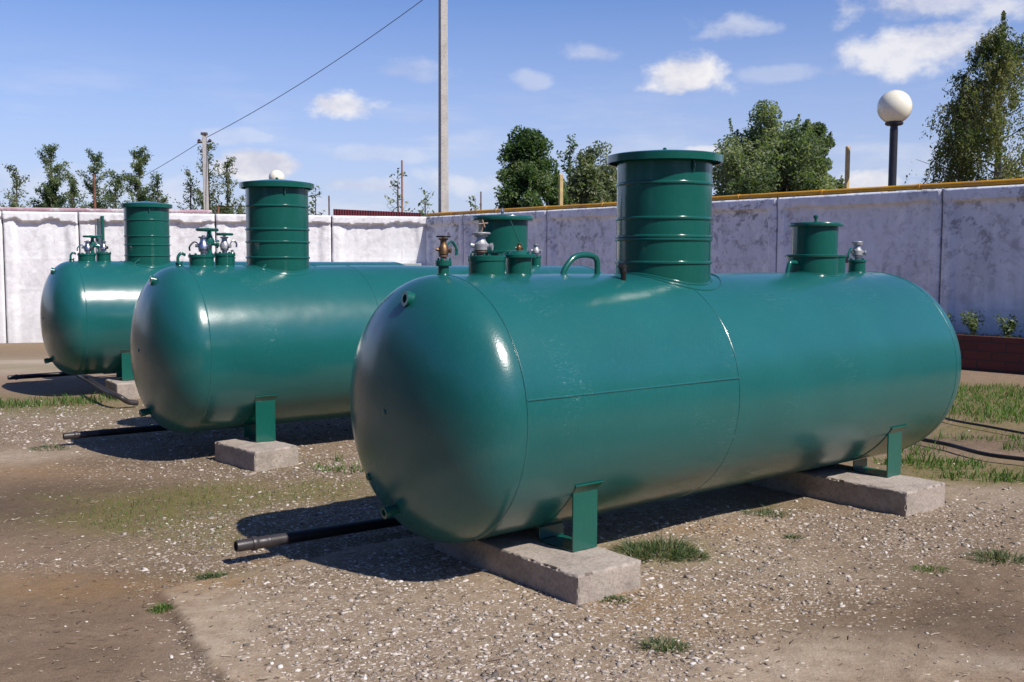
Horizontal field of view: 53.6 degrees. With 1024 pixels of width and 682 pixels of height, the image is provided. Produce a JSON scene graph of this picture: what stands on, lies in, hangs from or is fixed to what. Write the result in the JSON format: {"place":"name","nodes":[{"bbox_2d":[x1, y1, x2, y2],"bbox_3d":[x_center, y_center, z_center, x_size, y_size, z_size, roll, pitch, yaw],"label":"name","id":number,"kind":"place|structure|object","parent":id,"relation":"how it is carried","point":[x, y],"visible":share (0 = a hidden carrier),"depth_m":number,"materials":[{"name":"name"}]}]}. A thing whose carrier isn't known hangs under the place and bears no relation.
{"place":"outdoors","nodes":[
{"label":"outdoors","id":0,"kind":"place"},
{"bbox_2d":[0,343,1023,681],"bbox_3d":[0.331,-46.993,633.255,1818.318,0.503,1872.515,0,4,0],"label":"ground","id":1,"kind":"structure","parent":0,"point":[970,617],"depth_m":5.99,"materials":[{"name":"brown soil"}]},
{"bbox_2d":[0,164,38,211],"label":"poplar tree","id":2,"kind":"object","parent":1,"relation":"on","point":[15,184],"visible":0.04,"depth_m":40.55,"materials":[{"name":"green plant"}]},
{"bbox_2d":[7,372,86,379],"bbox_3d":[-7.028,0.516,16.156,1.867,0.086,0.086,-4,6,-42],"label":"drain pipe","id":3,"kind":"object","parent":1,"relation":"on","point":[29,376],"visible":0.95,"depth_m":15.79,"materials":[{"name":"grey plastic"}]},
{"bbox_2d":[29,443,73,450],"bbox_3d":[-4.641,1.048,10.182,0.480,0.078,0.446,-3,6,-39],"label":"grass tuft","id":4,"kind":"object","parent":1,"relation":"on","point":[47,447],"visible":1,"depth_m":10.19,"materials":[{"name":"green plant"}]},
{"bbox_2d":[27,143,77,211],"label":"poplar tree","id":5,"kind":"object","parent":1,"relation":"on","point":[51,199],"visible":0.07,"depth_m":41.53,"materials":[{"name":"green plant"}]},
{"bbox_2d":[55,171,93,208],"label":"poplar tree","id":6,"kind":"object","parent":1,"relation":"on","point":[72,184],"visible":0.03,"depth_m":40.61,"materials":[{"name":"green plant"}]},
{"bbox_2d":[93,174,95,208],"bbox_3d":[-13.486,-2.764,32.888,0.109,5.234,0.109,0,4,0],"label":"wooden pole","id":7,"kind":"object","parent":1,"relation":"on","point":[94,193],"visible":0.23,"depth_m":32.71,"materials":[{"name":"wood"}]},
{"bbox_2d":[75,147,116,212],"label":"poplar tree","id":8,"kind":"object","parent":1,"relation":"on","point":[93,169],"visible":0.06,"depth_m":42.53,"materials":[{"name":"green plant"}]},
{"bbox_2d":[76,375,138,405],"bbox_3d":[-5.628,0.655,13.769,0.304,0.249,2.247,-4,6,-41],"label":"hose","id":9,"kind":"object","parent":1,"relation":"on","point":[107,391],"visible":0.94,"depth_m":13.07,"materials":[{"name":"grey plastic"}]},
{"bbox_2d":[63,424,166,439],"bbox_3d":[-3.753,0.927,10.859,1.965,0.086,0.086,-3,5,-35],"label":"drain pipe","id":10,"kind":"object","parent":1,"relation":"on","point":[110,432],"visible":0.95,"depth_m":10.54,"materials":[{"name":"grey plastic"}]},
{"bbox_2d":[98,168,132,212],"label":"poplar tree","id":11,"kind":"object","parent":1,"relation":"on","point":[111,197],"visible":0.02,"depth_m":41.63,"materials":[{"name":"green plant"}]},
{"bbox_2d":[105,379,139,399],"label":"concrete block","id":12,"kind":"structure","parent":1,"relation":"on","point":[127,389],"depth_m":13.86,"materials":[{"name":"grey concrete"}]},
{"bbox_2d":[121,145,168,208],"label":"poplar tree","id":13,"kind":"object","parent":1,"relation":"on","point":[140,195],"visible":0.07,"depth_m":42.46,"materials":[{"name":"green plant"}]},
{"bbox_2d":[141,170,170,202],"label":"poplar tree","id":14,"kind":"object","parent":1,"relation":"on","point":[154,186],"visible":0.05,"depth_m":40.54,"materials":[{"name":"green plant"}]},
{"bbox_2d":[146,602,173,613],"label":"grass tuft","id":15,"kind":"object","parent":1,"relation":"on","point":[160,606],"visible":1,"depth_m":5.48,"materials":[{"name":"green plant"}]},
{"bbox_2d":[173,166,202,213],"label":"willow tree","id":16,"kind":"object","parent":1,"relation":"on","point":[190,190],"visible":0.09,"depth_m":46.58,"materials":[{"name":"green plant"}]},
{"bbox_2d":[197,132,211,213],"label":"utility pole","id":17,"kind":"object","parent":1,"relation":"on","point":[204,142],"visible":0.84,"depth_m":41.51,"materials":[{"name":"concrete"}]},
{"bbox_2d":[101,143,197,196],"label":"wire","id":18,"kind":"object","parent":17,"relation":"attached to","point":[167,162],"visible":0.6,"depth_m":46.34,"materials":[{"name":"black metal"}]},
{"bbox_2d":[208,0,421,136],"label":"wire","id":19,"kind":"object","parent":17,"relation":"attached to","point":[320,70],"visible":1,"depth_m":36.44,"materials":[{"name":"black metal"}]},
{"bbox_2d":[194,572,227,579],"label":"grass tuft","id":20,"kind":"object","parent":1,"relation":"on","point":[209,575],"visible":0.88,"depth_m":6.06,"materials":[{"name":"green plant"}]},
{"bbox_2d":[192,142,233,214],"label":"willow tree","id":21,"kind":"object","parent":1,"relation":"on","point":[226,210],"visible":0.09,"depth_m":45.51,"materials":[{"name":"green plant"}]},
{"bbox_2d":[0,211,425,342],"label":"concrete wall","id":22,"kind":"structure","parent":1,"relation":"on","point":[35,247],"depth_m":29.47,"materials":[{"name":"grey concrete"}]},
{"bbox_2d":[0,207,211,213],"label":"gas pipe","id":23,"kind":"object","parent":22,"relation":"on","point":[84,210],"visible":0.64,"depth_m":29.19,"materials":[{"name":"metal"}]},
{"bbox_2d":[212,156,245,213],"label":"willow tree","id":24,"kind":"object","parent":1,"relation":"on","point":[229,181],"visible":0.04,"depth_m":46.66,"materials":[{"name":"green plant"}]},
{"bbox_2d":[217,206,244,213],"bbox_3d":[-8.165,-2.139,30.844,1.503,3.936,0.080,-1,5,-13],"label":"rail frame","id":25,"kind":"object","parent":1,"relation":"on","point":[226,206],"visible":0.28,"depth_m":30.55,"materials":[{"name":"metal"}]},
{"bbox_2d":[215,438,297,471],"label":"concrete block","id":26,"kind":"structure","parent":1,"relation":"on","point":[244,453],"depth_m":9.31,"materials":[{"name":"grey concrete"}]},
{"bbox_2d":[269,170,284,179],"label":"street lamp","id":27,"kind":"object","parent":1,"relation":"on","point":[274,174],"visible":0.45,"depth_m":44.32,"materials":[{"name":"white glass"}]},
{"bbox_2d":[308,185,324,214],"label":"poplar tree","id":28,"kind":"object","parent":1,"relation":"on","point":[311,210],"visible":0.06,"depth_m":59.53,"materials":[{"name":"green plant"}]},
{"bbox_2d":[234,516,401,551],"bbox_3d":[-0.878,1.244,6.962,2.150,0.128,0.091,-3,6,-39],"label":"drain pipe","id":29,"kind":"object","parent":1,"relation":"on","point":[253,543],"visible":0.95,"depth_m":6.59,"materials":[{"name":"black metal"}]},
{"bbox_2d":[328,196,329,214],"bbox_3d":[-5.917,-2.412,32.913,0.070,4.575,0.070,0,4,0],"label":"wooden pole","id":30,"kind":"object","parent":1,"relation":"on","point":[328,205],"visible":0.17,"depth_m":32.74,"materials":[{"name":"wood"}]},
{"bbox_2d":[333,209,420,216],"bbox_3d":[-4.277,-2.185,32.422,2.795,4.007,0.030,-1,5,-13],"label":"metal fence","id":31,"kind":"object","parent":1,"relation":"on","point":[340,212],"visible":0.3,"depth_m":32.22,"materials":[{"name":"metal"}]},
{"bbox_2d":[384,168,414,211],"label":"poplar tree","id":32,"kind":"object","parent":1,"relation":"on","point":[397,194],"visible":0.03,"depth_m":43.61,"materials":[{"name":"green plant"}]},
{"bbox_2d":[401,160,402,211],"bbox_3d":[-4.305,-3.860,39.822,0.109,6.404,0.109,0,4,0],"label":"wooden pole","id":33,"kind":"object","parent":1,"relation":"on","point":[401,185],"visible":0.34,"depth_m":39.62,"materials":[{"name":"brown wood"}]},
{"bbox_2d":[416,188,433,216],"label":"poplar tree","id":34,"kind":"object","parent":1,"relation":"on","point":[424,202],"visible":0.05,"depth_m":47.63,"materials":[{"name":"green plant"}]},
{"bbox_2d":[438,0,448,215],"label":"utility pole","id":35,"kind":"object","parent":1,"relation":"on","point":[443,190],"visible":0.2,"depth_m":32.45,"materials":[{"name":"concrete"}]},
{"bbox_2d":[465,195,479,210],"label":"poplar tree","id":36,"kind":"object","parent":1,"relation":"on","point":[473,205],"visible":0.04,"depth_m":47.56,"materials":[{"name":"green plant"}]},
{"bbox_2d":[480,192,481,209],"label":"wooden pole","id":37,"kind":"object","parent":1,"relation":"on","point":[480,200],"visible":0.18,"depth_m":43.64,"materials":[{"name":"brown wood"}]},
{"bbox_2d":[493,124,569,211],"bbox_3d":[0.747,-4.297,37.614,3.826,7.454,3.698,0,4,0],"label":"deciduous tree","id":38,"kind":"object","parent":1,"relation":"on","point":[532,180],"visible":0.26,"depth_m":36.93,"materials":[{"name":"green plant"}]},
{"bbox_2d":[434,527,640,604],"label":"concrete block","id":39,"kind":"structure","parent":1,"relation":"on","point":[526,557],"depth_m":5.82,"materials":[{"name":"grey concrete"}]},
{"bbox_2d":[350,148,960,551],"bbox_3d":[1.367,-0.134,7.483,5.383,2.502,1.607,-3,6,-39],"label":"storage tank","id":40,"kind":"object","parent":39,"relation":"on","point":[489,397],"visible":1,"depth_m":6.27,"materials":[{"name":"teal metal"}]},
{"bbox_2d":[558,174,562,209],"bbox_3d":[1.428,-2.381,29.905,0.120,5.023,0.096,-2,5,-29],"label":"fence post","id":41,"kind":"object","parent":1,"relation":"on","point":[560,189],"visible":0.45,"depth_m":29.71,"materials":[{"name":"beige paint"}]},
{"bbox_2d":[556,134,580,178],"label":"deciduous tree","id":42,"kind":"object","parent":1,"relation":"on","point":[569,162],"visible":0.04,"depth_m":42.53,"materials":[{"name":"green plant"}]},
{"bbox_2d":[565,140,616,208],"bbox_3d":[3.292,-4.307,39.976,4.496,7.141,4.267,0,4,0],"label":"deciduous tree","id":43,"kind":"object","parent":1,"relation":"on","point":[588,183],"visible":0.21,"depth_m":38.92,"materials":[{"name":"green plant"}]},
{"bbox_2d":[598,594,631,605],"bbox_3d":[0.571,1.412,5.591,0.231,0.051,0.180,0,4,0],"label":"grass tuft","id":44,"kind":"object","parent":1,"relation":"on","point":[616,598],"visible":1,"depth_m":5.59,"materials":[{"name":"green plant"}]},
{"bbox_2d":[598,527,707,564],"bbox_3d":[0.930,1.284,6.502,0.818,0.196,0.666,0,4,0],"label":"grass tuft","id":45,"kind":"object","parent":1,"relation":"on","point":[654,544],"visible":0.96,"depth_m":6.52,"materials":[{"name":"green plant"}]},
{"bbox_2d":[628,631,696,653],"bbox_3d":[0.733,1.461,4.920,0.368,0.069,0.307,0,4,0],"label":"grass tuft","id":46,"kind":"object","parent":1,"relation":"on","point":[666,647],"visible":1,"depth_m":4.90,"materials":[{"name":"green plant"}]},
{"bbox_2d":[659,545,711,561],"bbox_3d":[1.104,1.337,6.444,0.378,0.083,0.335,0,4,0],"label":"grass tuft","id":47,"kind":"object","parent":1,"relation":"on","point":[689,553],"visible":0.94,"depth_m":6.42,"materials":[{"name":"green plant"}]},
{"bbox_2d":[426,184,1023,337],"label":"concrete wall","id":48,"kind":"structure","parent":1,"relation":"on","point":[955,252],"depth_m":19.97,"materials":[{"name":"grey concrete"}]},
{"bbox_2d":[427,178,1023,216],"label":"gas pipe","id":49,"kind":"object","parent":48,"relation":"on","point":[886,188],"visible":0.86,"depth_m":21.20,"materials":[{"name":"yellow metal"}]},
{"bbox_2d":[739,505,793,517],"bbox_3d":[1.903,1.255,7.547,0.489,0.107,0.395,0,4,0],"label":"grass tuft","id":50,"kind":"object","parent":1,"relation":"on","point":[768,511],"visible":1,"depth_m":7.54,"materials":[{"name":"green plant"}]},
{"bbox_2d":[712,99,842,200],"bbox_3d":[7.895,-3.648,30.826,5.226,7.282,4.818,0,4,0],"label":"deciduous tree","id":51,"kind":"object","parent":1,"relation":"on","point":[774,158],"visible":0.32,"depth_m":29.76,"materials":[{"name":"green plant"}]},
{"bbox_2d":[784,533,802,538],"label":"grass tuft","id":52,"kind":"object","parent":1,"relation":"on","point":[790,536],"visible":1,"depth_m":6.95,"materials":[{"name":"green plant"}]},
{"bbox_2d":[801,121,844,188],"bbox_3d":[9.567,-3.548,32.303,2.305,6.838,2.326,1,5,16],"label":"deciduous tree","id":53,"kind":"object","parent":1,"relation":"on","point":[819,128],"visible":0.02,"depth_m":31.92,"materials":[{"name":"green plant"}]},
{"bbox_2d":[747,464,945,516],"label":"concrete block","id":54,"kind":"structure","parent":1,"relation":"on","point":[903,496],"depth_m":7.90,"materials":[{"name":"grey concrete"}]},
{"bbox_2d":[844,146,849,193],"bbox_3d":[7.361,-1.774,22.428,0.092,5.006,0.074,-2,5,-29],"label":"fence post","id":55,"kind":"object","parent":1,"relation":"on","point":[847,165],"visible":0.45,"depth_m":22.24,"materials":[{"name":"beige paint"}]},
{"bbox_2d":[877,90,912,191],"bbox_3d":[8.025,-2.285,21.486,0.702,5.974,0.702,0,4,0],"label":"street lamp","id":56,"kind":"object","parent":1,"relation":"on","point":[894,108],"visible":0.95,"depth_m":21.14,"materials":[{"name":"white glass"}]},
{"bbox_2d":[909,564,952,573],"bbox_3d":[2.556,1.388,6.200,0.293,0.040,0.231,0,4,0],"label":"grass tuft","id":57,"kind":"object","parent":1,"relation":"on","point":[931,569],"visible":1,"depth_m":6.19,"materials":[{"name":"green plant"}]},
{"bbox_2d":[925,74,991,188],"bbox_3d":[11.180,-3.117,25.444,2.268,7.060,2.397,0,4,0],"label":"birch tree","id":58,"kind":"object","parent":1,"relation":"on","point":[960,166],"visible":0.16,"depth_m":25.07,"materials":[{"name":"green plant"}]},
{"bbox_2d":[905,10,1023,187],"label":"birch tree","id":59,"kind":"object","parent":1,"relation":"on","point":[997,78],"visible":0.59,"depth_m":24.31,"materials":[{"name":"green plant"}]},
{"bbox_2d":[921,438,1023,460],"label":"hose","id":60,"kind":"object","parent":1,"relation":"on","point":[994,455],"visible":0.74,"depth_m":9.79,"materials":[{"name":"black plastic"}]},
{"bbox_2d":[956,334,1023,374],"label":"planter","id":61,"kind":"object","parent":1,"relation":"on","point":[994,354],"depth_m":17.66,"materials":[{"name":"red brick"}]},
{"bbox_2d":[959,309,984,334],"bbox_3d":[8.243,-0.331,18.233,0.412,0.523,0.575,4,6,38],"label":"garden plant","id":62,"kind":"object","parent":61,"relation":"on","point":[972,325],"visible":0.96,"depth_m":18.21,"materials":[{"name":"green plant"}]},
{"bbox_2d":[958,330,1023,337],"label":"weeds","id":63,"kind":"object","parent":61,"relation":"on","point":[1019,336],"visible":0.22,"depth_m":18.05,"materials":[{"name":"green plant"}]},
{"bbox_2d":[993,313,1023,336],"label":"garden plant","id":64,"kind":"object","parent":61,"relation":"on","point":[1010,325],"visible":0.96,"depth_m":17.77,"materials":[{"name":"green plant"}]},
{"bbox_2d":[958,543,1023,564],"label":"grass tuft","id":65,"kind":"object","parent":1,"relation":"on","point":[995,553],"visible":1,"depth_m":6.44,"materials":[{"name":"green plant"}]},
{"bbox_3d":[0.171,0.871,12.284,0.557,0.242,2.006,-3,6,-37],"label":"concrete block","id":66,"kind":"object","parent":1,"relation":"on","visible":0},
{"bbox_2d":[130,177,603,442],"bbox_3d":[-1.164,-0.442,11.177,5.813,2.542,1.607,-3,6,-37],"label":"storage tank","id":67,"kind":"object","parent":66,"relation":"on","point":[262,343],"visible":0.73,"depth_m":9.62,"materials":[{"name":"teal metal"}]},
{"bbox_2d":[0,382,1023,577],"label":"grass","id":68,"kind":"structure","parent":0,"point":[1015,413],"depth_m":10.33,"materials":[{"name":"green plant"}]},
{"bbox_2d":[945,417,1023,434],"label":"cable","id":69,"kind":"object","parent":68,"relation":"on","point":[986,426],"visible":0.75,"depth_m":11.43,"materials":[{"name":"black plastic"}]},
{"bbox_2d":[0,0,1023,216],"label":"sky","id":70,"kind":"structure","parent":0,"point":[109,77],"materials":[{"name":"blue"}]},
{"bbox_3d":[-2.570,0.485,16.854,0.607,0.288,2.007,-3,5,-35],"label":"concrete block","id":71,"kind":"object","parent":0,"visible":0},
{"bbox_2d":[40,200,405,380],"bbox_3d":[-4.084,-0.843,15.667,5.883,2.536,1.607,-3,5,-35],"label":"storage tank","id":72,"kind":"object","parent":71,"relation":"on","point":[88,303],"visible":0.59,"depth_m":13.93,"materials":[{"name":"teal metal"}]},
{"bbox_2d":[97,216,104,251],"bbox_3d":[-11.872,-1.794,29.420,0.202,3.745,0.198,0,4,0],"label":"standpipe","id":73,"kind":"object","parent":72,"relation":"on","point":[102,228],"visible":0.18,"depth_m":29.23,"materials":[{"name":"teal metal"}]}
]}

